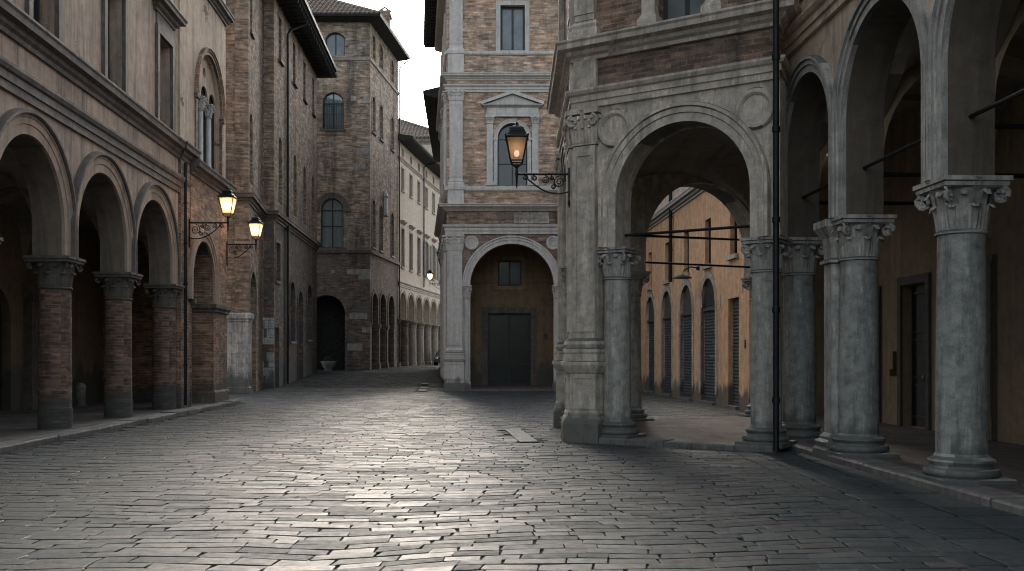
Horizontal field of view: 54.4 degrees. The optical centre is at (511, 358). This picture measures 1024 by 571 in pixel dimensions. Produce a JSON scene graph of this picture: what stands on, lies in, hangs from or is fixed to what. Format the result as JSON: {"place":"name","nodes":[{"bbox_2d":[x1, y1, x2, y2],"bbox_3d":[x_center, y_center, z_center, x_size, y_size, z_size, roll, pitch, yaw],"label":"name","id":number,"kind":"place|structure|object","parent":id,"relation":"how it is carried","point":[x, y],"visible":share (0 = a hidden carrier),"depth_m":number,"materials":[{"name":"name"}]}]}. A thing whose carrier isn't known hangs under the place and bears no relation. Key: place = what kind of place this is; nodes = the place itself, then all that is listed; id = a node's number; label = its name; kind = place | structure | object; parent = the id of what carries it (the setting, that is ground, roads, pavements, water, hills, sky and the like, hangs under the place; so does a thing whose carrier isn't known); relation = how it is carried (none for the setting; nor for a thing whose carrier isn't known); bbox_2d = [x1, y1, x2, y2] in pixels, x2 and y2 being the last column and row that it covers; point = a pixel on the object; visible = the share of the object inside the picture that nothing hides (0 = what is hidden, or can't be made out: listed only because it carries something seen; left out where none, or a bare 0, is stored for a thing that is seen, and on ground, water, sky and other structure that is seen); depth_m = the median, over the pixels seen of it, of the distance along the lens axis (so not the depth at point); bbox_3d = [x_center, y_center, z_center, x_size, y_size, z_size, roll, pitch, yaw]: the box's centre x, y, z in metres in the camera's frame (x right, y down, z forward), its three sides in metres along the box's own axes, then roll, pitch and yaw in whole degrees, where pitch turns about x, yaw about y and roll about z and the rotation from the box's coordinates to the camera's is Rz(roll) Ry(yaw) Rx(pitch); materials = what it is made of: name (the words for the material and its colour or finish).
{"place":"outdoors","nodes":[
{"label":"outdoors","id":0,"kind":"place"},
{"bbox_2d":[0,400,210,441],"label":"arcade pavement","id":1,"kind":"structure","parent":0,"point":[19,424],"depth_m":24.49,"materials":[{"name":"stone"}]},
{"bbox_2d":[75,382,86,405],"bbox_3d":[-13.426,1.125,31.008,0.340,0.750,0.335,0,0,0],"label":"stone bollard","id":2,"kind":"object","parent":1,"relation":"on","point":[80,394],"visible":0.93,"depth_m":30.90,"materials":[{"name":"stone"}]},
{"bbox_2d":[0,0,201,428],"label":"arcaded palazzo","id":3,"kind":"structure","parent":1,"relation":"on","point":[94,110],"depth_m":24.68,"materials":[{"name":"paint"}]},
{"bbox_2d":[0,305,1,410],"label":"door","id":4,"kind":"structure","parent":3,"relation":"in","point":[0,305],"depth_m":27.62,"materials":[{"name":"brown wood"}]},
{"bbox_2d":[25,0,62,41],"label":"window","id":5,"kind":"structure","parent":3,"relation":"in","point":[32,7],"depth_m":20.32,"materials":[{"name":"grey glass"}]},
{"bbox_2d":[101,0,127,93],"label":"window","id":6,"kind":"structure","parent":3,"relation":"in","point":[104,3],"depth_m":24.31,"materials":[{"name":"grey stone"}]},
{"bbox_2d":[152,0,187,131],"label":"window","id":7,"kind":"structure","parent":3,"relation":"in","point":[169,19],"depth_m":27.74,"materials":[{"name":"grey glass"}]},
{"bbox_2d":[189,187,237,247],"bbox_3d":[-9.072,-4.270,30.155,1.450,1.860,0.513,0,0,0],"label":"street lamp","id":8,"kind":"object","parent":3,"relation":"attached to","point":[227,199],"visible":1,"depth_m":30.12,"materials":[{"name":"metal"}]},
{"bbox_2d":[79,0,237,406],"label":"brick bay house","id":9,"kind":"structure","parent":1,"relation":"on","point":[210,21],"depth_m":33.15,"materials":[{"name":"brick"}]},
{"bbox_2d":[194,47,225,175],"bbox_3d":[-10.157,-8.102,32.742,0.720,4.075,3.800,0,0,-3],"label":"window","id":10,"kind":"structure","parent":9,"relation":"in","point":[204,93],"depth_m":33.20,"materials":[{"name":"paint"}]},
{"bbox_2d":[226,215,263,264],"bbox_3d":[-9.398,-4.148,34.986,1.290,1.816,0.492,0,0,0],"label":"street lamp","id":11,"kind":"object","parent":9,"relation":"attached to","point":[255,224],"visible":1,"depth_m":34.95,"materials":[{"name":"metal"}]},
{"bbox_2d":[340,0,440,126],"label":"sky","id":12,"kind":"structure","parent":0,"point":[422,72],"materials":[{"name":"white"}]},
{"bbox_2d":[0,369,1005,570],"bbox_3d":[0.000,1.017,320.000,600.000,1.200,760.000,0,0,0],"label":"ground","id":13,"kind":"structure","parent":0,"point":[540,441],"depth_m":12.74,"materials":[{"name":"grey stone"}]},
{"bbox_2d":[0,400,239,453],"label":"kerb","id":14,"kind":"structure","parent":13,"relation":"on","point":[21,443],"depth_m":21.76,"materials":[{"name":"stone"}]},
{"bbox_2d":[226,0,267,393],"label":"stepped brick house","id":15,"kind":"structure","parent":13,"relation":"on","point":[244,103],"depth_m":45.30,"materials":[{"name":"brown brick"}]},
{"bbox_2d":[250,30,254,39],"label":"window","id":16,"kind":"structure","parent":15,"relation":"in","point":[251,31],"depth_m":46.22,"materials":[{"name":"grey stone"}]},
{"bbox_2d":[263,0,337,388],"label":"long brick house","id":17,"kind":"structure","parent":13,"relation":"on","point":[298,61],"depth_m":54.92,"materials":[{"name":"brown brick"}]},
{"bbox_2d":[275,238,281,284],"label":"window","id":18,"kind":"structure","parent":17,"relation":"in","point":[276,240],"depth_m":51.51,"materials":[{"name":"stone"}]},
{"bbox_2d":[278,58,284,66],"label":"window","id":19,"kind":"structure","parent":17,"relation":"in","point":[280,60],"depth_m":52.31,"materials":[{"name":"grey stone"}]},
{"bbox_2d":[289,279,296,343],"bbox_3d":[-12.484,-2.626,56.096,0.420,3.671,1.920,0,0,-3],"label":"window","id":20,"kind":"structure","parent":17,"relation":"in","point":[290,342],"depth_m":55.96,"materials":[{"name":"grey stone"}]},
{"bbox_2d":[292,81,298,88],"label":"window","id":21,"kind":"structure","parent":17,"relation":"in","point":[294,83],"depth_m":56.63,"materials":[{"name":"grey stone"}]},
{"bbox_2d":[297,288,303,379],"bbox_3d":[-12.498,-1.226,58.800,0.060,5.812,2.060,0,0,-3],"label":"door","id":22,"kind":"structure","parent":17,"relation":"in","point":[300,290],"depth_m":59.66,"materials":[{"name":"brown wood"}]},
{"bbox_2d":[303,174,303,222],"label":"window","id":23,"kind":"structure","parent":17,"relation":"in","point":[303,174],"depth_m":60.97,"materials":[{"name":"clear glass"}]},
{"bbox_2d":[306,283,313,342],"bbox_3d":[-12.764,-2.851,62.195,0.420,3.721,2.220,0,0,-3],"label":"window","id":24,"kind":"structure","parent":17,"relation":"in","point":[309,284],"depth_m":61.97,"materials":[{"name":"grey stone"}]},
{"bbox_2d":[307,0,410,369],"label":"brick tower house","id":25,"kind":"structure","parent":13,"relation":"on","point":[358,263],"depth_m":70.03,"materials":[{"name":"brown brick"}]},
{"bbox_2d":[317,86,349,135],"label":"window","id":26,"kind":"structure","parent":25,"relation":"in","point":[336,108],"depth_m":69.98,"materials":[{"name":"glass"}]},
{"bbox_2d":[317,192,350,249],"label":"window","id":27,"kind":"structure","parent":25,"relation":"in","point":[332,209],"depth_m":70.31,"materials":[{"name":"glass"}]},
{"bbox_2d":[323,29,347,56],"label":"window","id":28,"kind":"structure","parent":25,"relation":"in","point":[337,44],"depth_m":70.24,"materials":[{"name":"grey glass"}]},
{"bbox_2d":[372,33,375,62],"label":"window","id":29,"kind":"structure","parent":25,"relation":"in","point":[373,34],"depth_m":71.22,"materials":[{"name":"grey stone"}]},
{"bbox_2d":[372,94,376,136],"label":"window","id":30,"kind":"structure","parent":25,"relation":"in","point":[374,133],"depth_m":70.96,"materials":[{"name":"grey stone"}]},
{"bbox_2d":[372,198,376,250],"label":"window","id":31,"kind":"structure","parent":25,"relation":"in","point":[374,248],"depth_m":70.93,"materials":[{"name":"grey stone"}]},
{"bbox_2d":[379,43,382,71],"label":"window","id":32,"kind":"structure","parent":25,"relation":"in","point":[380,43],"depth_m":73.40,"materials":[{"name":"grey stone"}]},
{"bbox_2d":[379,103,384,142],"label":"window","id":33,"kind":"structure","parent":25,"relation":"in","point":[380,139],"depth_m":73.08,"materials":[{"name":"grey stone"}]},
{"bbox_2d":[379,203,384,253],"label":"window","id":34,"kind":"structure","parent":25,"relation":"in","point":[381,251],"depth_m":73.07,"materials":[{"name":"grey stone"}]},
{"bbox_2d":[391,59,393,84],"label":"window","id":35,"kind":"structure","parent":25,"relation":"in","point":[391,59],"depth_m":77.52,"materials":[{"name":"grey stone"}]},
{"bbox_2d":[390,115,394,153],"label":"window","id":36,"kind":"structure","parent":25,"relation":"in","point":[392,150],"depth_m":77.01,"materials":[{"name":"grey stone"}]},
{"bbox_2d":[390,211,394,258],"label":"window","id":37,"kind":"structure","parent":25,"relation":"in","point":[391,256],"depth_m":76.98,"materials":[{"name":"grey stone"}]},
{"bbox_2d":[398,119,432,155],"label":"tiled house","id":38,"kind":"structure","parent":13,"relation":"on","point":[420,133],"depth_m":116.16,"materials":[{"name":"brown tile"}]},
{"bbox_2d":[397,134,439,366],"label":"cream arcaded house","id":39,"kind":"structure","parent":13,"relation":"on","point":[418,320],"depth_m":86.58,"materials":[{"name":"paint"}]},
{"bbox_2d":[401,166,404,192],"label":"window","id":40,"kind":"structure","parent":39,"relation":"in","point":[403,191],"depth_m":80.72,"materials":[{"name":"beige stone"}]},
{"bbox_2d":[401,220,407,268],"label":"window","id":41,"kind":"structure","parent":39,"relation":"in","point":[403,222],"depth_m":80.65,"materials":[{"name":"grey stone"}]},
{"bbox_2d":[409,173,413,198],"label":"window","id":42,"kind":"structure","parent":39,"relation":"in","point":[409,173],"depth_m":83.76,"materials":[{"name":"beige stone"}]},
{"bbox_2d":[409,225,415,272],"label":"window","id":43,"kind":"structure","parent":39,"relation":"in","point":[411,227],"depth_m":84.45,"materials":[{"name":"grey stone"}]},
{"bbox_2d":[417,180,420,204],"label":"window","id":44,"kind":"structure","parent":39,"relation":"in","point":[419,203],"depth_m":86.90,"materials":[{"name":"beige stone"}]},
{"bbox_2d":[417,230,422,275],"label":"window","id":45,"kind":"structure","parent":39,"relation":"in","point":[419,232],"depth_m":86.82,"materials":[{"name":"grey stone"}]},
{"bbox_2d":[425,186,428,209],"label":"window","id":46,"kind":"structure","parent":39,"relation":"in","point":[426,208],"depth_m":90.63,"materials":[{"name":"beige stone"}]},
{"bbox_2d":[425,234,430,277],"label":"window","id":47,"kind":"structure","parent":39,"relation":"in","point":[427,236],"depth_m":90.72,"materials":[{"name":"grey stone"}]},
{"bbox_2d":[432,192,435,214],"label":"window","id":48,"kind":"structure","parent":39,"relation":"in","point":[432,192],"depth_m":93.02,"materials":[{"name":"beige stone"}]},
{"bbox_2d":[431,238,437,280],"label":"window","id":49,"kind":"structure","parent":39,"relation":"in","point":[433,240],"depth_m":93.58,"materials":[{"name":"grey stone"}]},
{"bbox_2d":[438,261,439,282],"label":"window","id":50,"kind":"structure","parent":39,"relation":"in","point":[438,261],"depth_m":95.48,"materials":[{"name":"grey stone"}]},
{"bbox_2d":[423,87,440,377],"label":"narrow dark house","id":51,"kind":"structure","parent":13,"relation":"on","point":[430,96],"depth_m":64.42,"materials":[{"name":"brick"}]},
{"bbox_2d":[427,270,438,288],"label":"street lamp","id":52,"kind":"object","parent":51,"relation":"attached to","point":[429,274],"visible":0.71,"depth_m":74.86,"materials":[{"name":"glass"}]},
{"bbox_2d":[423,0,559,390],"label":"pilastered palazzo","id":53,"kind":"structure","parent":13,"relation":"on","point":[496,232],"depth_m":48.00,"materials":[{"name":"brick"}]},
{"bbox_2d":[440,55,441,71],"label":"window","id":54,"kind":"structure","parent":53,"relation":"in","point":[441,55],"depth_m":56.56,"materials":[{"name":"white glass"}]},
{"bbox_2d":[442,35,442,71],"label":"window","id":55,"kind":"structure","parent":53,"relation":"in","point":[442,35],"depth_m":53.19,"materials":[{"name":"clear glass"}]},
{"bbox_2d":[443,13,445,65],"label":"window","id":56,"kind":"structure","parent":53,"relation":"in","point":[444,21],"depth_m":49.81,"materials":[{"name":"grey glass"}]},
{"bbox_2d":[482,307,536,385],"bbox_3d":[-0.139,-0.600,51.050,2.813,4.000,0.220,0,0,0],"label":"door","id":57,"kind":"structure","parent":53,"relation":"in","point":[509,334],"depth_m":51.14,"materials":[{"name":"brown wood"}]},
{"bbox_2d":[494,256,525,289],"bbox_3d":[-0.120,-4.350,51.055,1.640,1.740,0.210,0,0,0],"label":"window","id":58,"kind":"structure","parent":53,"relation":"in","point":[509,271],"depth_m":51.10,"materials":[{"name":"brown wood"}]},
{"bbox_2d":[481,90,543,185],"bbox_3d":[0.025,-10.585,48.016,3.010,4.570,0.588,0,0,0],"label":"window","id":59,"kind":"structure","parent":53,"relation":"in","point":[512,98],"depth_m":47.90,"materials":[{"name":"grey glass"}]},
{"bbox_2d":[496,1,528,50],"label":"window","id":60,"kind":"structure","parent":53,"relation":"in","point":[512,23],"depth_m":48.20,"materials":[{"name":"grey glass"}]},
{"bbox_2d":[546,0,801,451],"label":"corner loggia","id":61,"kind":"object","parent":13,"relation":"on","point":[652,105],"visible":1,"depth_m":18.64,"materials":[{"name":"grey stone"}]},
{"bbox_2d":[504,121,569,207],"bbox_3d":[0.488,-3.716,19.100,1.269,1.652,0.472,0,0,0],"label":"street lamp","id":62,"kind":"object","parent":61,"relation":"attached to","point":[516,137],"visible":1,"depth_m":18.98,"materials":[{"name":"metal"}]},
{"bbox_2d":[637,0,724,24],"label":"window","id":63,"kind":"structure","parent":61,"relation":"in","point":[649,8],"depth_m":18.10,"materials":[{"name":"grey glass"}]},
{"bbox_2d":[599,437,780,451],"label":"kerb","id":64,"kind":"structure","parent":13,"relation":"on","point":[664,442],"depth_m":17.72,"materials":[{"name":"stone"}]},
{"bbox_2d":[654,415,744,418],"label":"kerb","id":65,"kind":"structure","parent":13,"relation":"on","point":[701,417],"depth_m":25.09,"materials":[{"name":"stone"}]},
{"bbox_2d":[641,153,827,410],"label":"orange shop house","id":66,"kind":"structure","parent":13,"relation":"on","point":[695,336],"depth_m":36.43,"materials":[{"name":"paint"}]},
{"bbox_2d":[645,253,651,290],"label":"window","id":67,"kind":"structure","parent":66,"relation":"in","point":[648,288],"depth_m":46.08,"materials":[{"name":"grey glass"}]},
{"bbox_2d":[662,244,669,284],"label":"window","id":68,"kind":"structure","parent":66,"relation":"in","point":[665,282],"depth_m":42.19,"materials":[{"name":"grey glass"}]},
{"bbox_2d":[680,232,689,275],"bbox_3d":[6.715,-3.980,38.102,0.320,1.740,1.120,0,0,-3],"label":"window","id":69,"kind":"structure","parent":66,"relation":"in","point":[686,273],"depth_m":38.47,"materials":[{"name":"brown glass"}]},
{"bbox_2d":[673,266,699,278],"bbox_3d":[6.253,-3.107,36.034,0.953,0.434,0.714,0,0,-31],"label":"wall lamp","id":70,"kind":"object","parent":66,"relation":"attached to","point":[682,276],"visible":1,"depth_m":35.96,"materials":[{"name":"black metal"}]},
{"bbox_2d":[701,220,711,269],"bbox_3d":[6.874,-3.980,34.702,0.332,1.740,1.120,0,0,-3],"label":"window","id":71,"kind":"structure","parent":66,"relation":"in","point":[702,267],"depth_m":35.05,"materials":[{"name":"brown glass"}]},
{"bbox_2d":[725,220,737,260],"bbox_3d":[7.025,-3.980,31.352,0.332,1.740,1.120,0,0,-3],"label":"window","id":72,"kind":"structure","parent":66,"relation":"in","point":[733,256],"depth_m":31.67,"materials":[{"name":"grey glass"}]},
{"bbox_2d":[782,0,1023,484],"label":"arcaded wing","id":73,"kind":"structure","parent":13,"relation":"on","point":[903,284],"depth_m":15.24,"materials":[{"name":"grey stone"}]},
{"bbox_2d":[878,286,880,422],"bbox_3d":[8.538,-0.070,23.806,0.070,3.220,1.320,0,0,-2],"label":"door","id":74,"kind":"structure","parent":73,"relation":"in","point":[879,287],"depth_m":23.15,"materials":[{"name":"brown wood"}]},
{"bbox_2d":[897,272,930,430],"bbox_3d":[8.763,-0.120,21.413,0.320,3.320,1.520,0,0,-2],"label":"door","id":75,"kind":"structure","parent":73,"relation":"in","point":[921,294],"depth_m":21.63,"materials":[{"name":"brown wood"}]},
{"bbox_2d":[990,254,997,440],"bbox_3d":[8.747,-0.170,18.810,0.070,3.420,1.520,0,0,-2],"label":"door","id":76,"kind":"structure","parent":73,"relation":"in","point":[994,263],"depth_m":18.05,"materials":[{"name":"brown wood"}]},
{"bbox_2d":[785,442,1023,516],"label":"kerb","id":77,"kind":"structure","parent":13,"relation":"on","point":[1007,501],"depth_m":11.94,"materials":[{"name":"stone"}]},
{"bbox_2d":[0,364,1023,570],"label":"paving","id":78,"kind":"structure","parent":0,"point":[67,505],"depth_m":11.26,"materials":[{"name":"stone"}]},
{"bbox_2d":[321,356,336,370],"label":"stone planter","id":79,"kind":"object","parent":78,"relation":"on","point":[327,364],"visible":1,"depth_m":68.90,"materials":[{"name":"grey stone"}]},
{"bbox_2d":[434,349,439,364],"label":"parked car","id":80,"kind":"object","parent":78,"relation":"on","point":[437,359],"visible":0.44,"depth_m":88.17,"materials":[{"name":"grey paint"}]},
{"bbox_2d":[633,417,781,449],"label":"loggia floor","id":81,"kind":"structure","parent":0,"point":[727,429],"depth_m":21.22,"materials":[{"name":"stone"}]},
{"bbox_2d":[809,414,1023,494],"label":"arcade pavement","id":82,"kind":"structure","parent":0,"point":[914,448],"depth_m":16.19,"materials":[{"name":"stone"}]}
]}

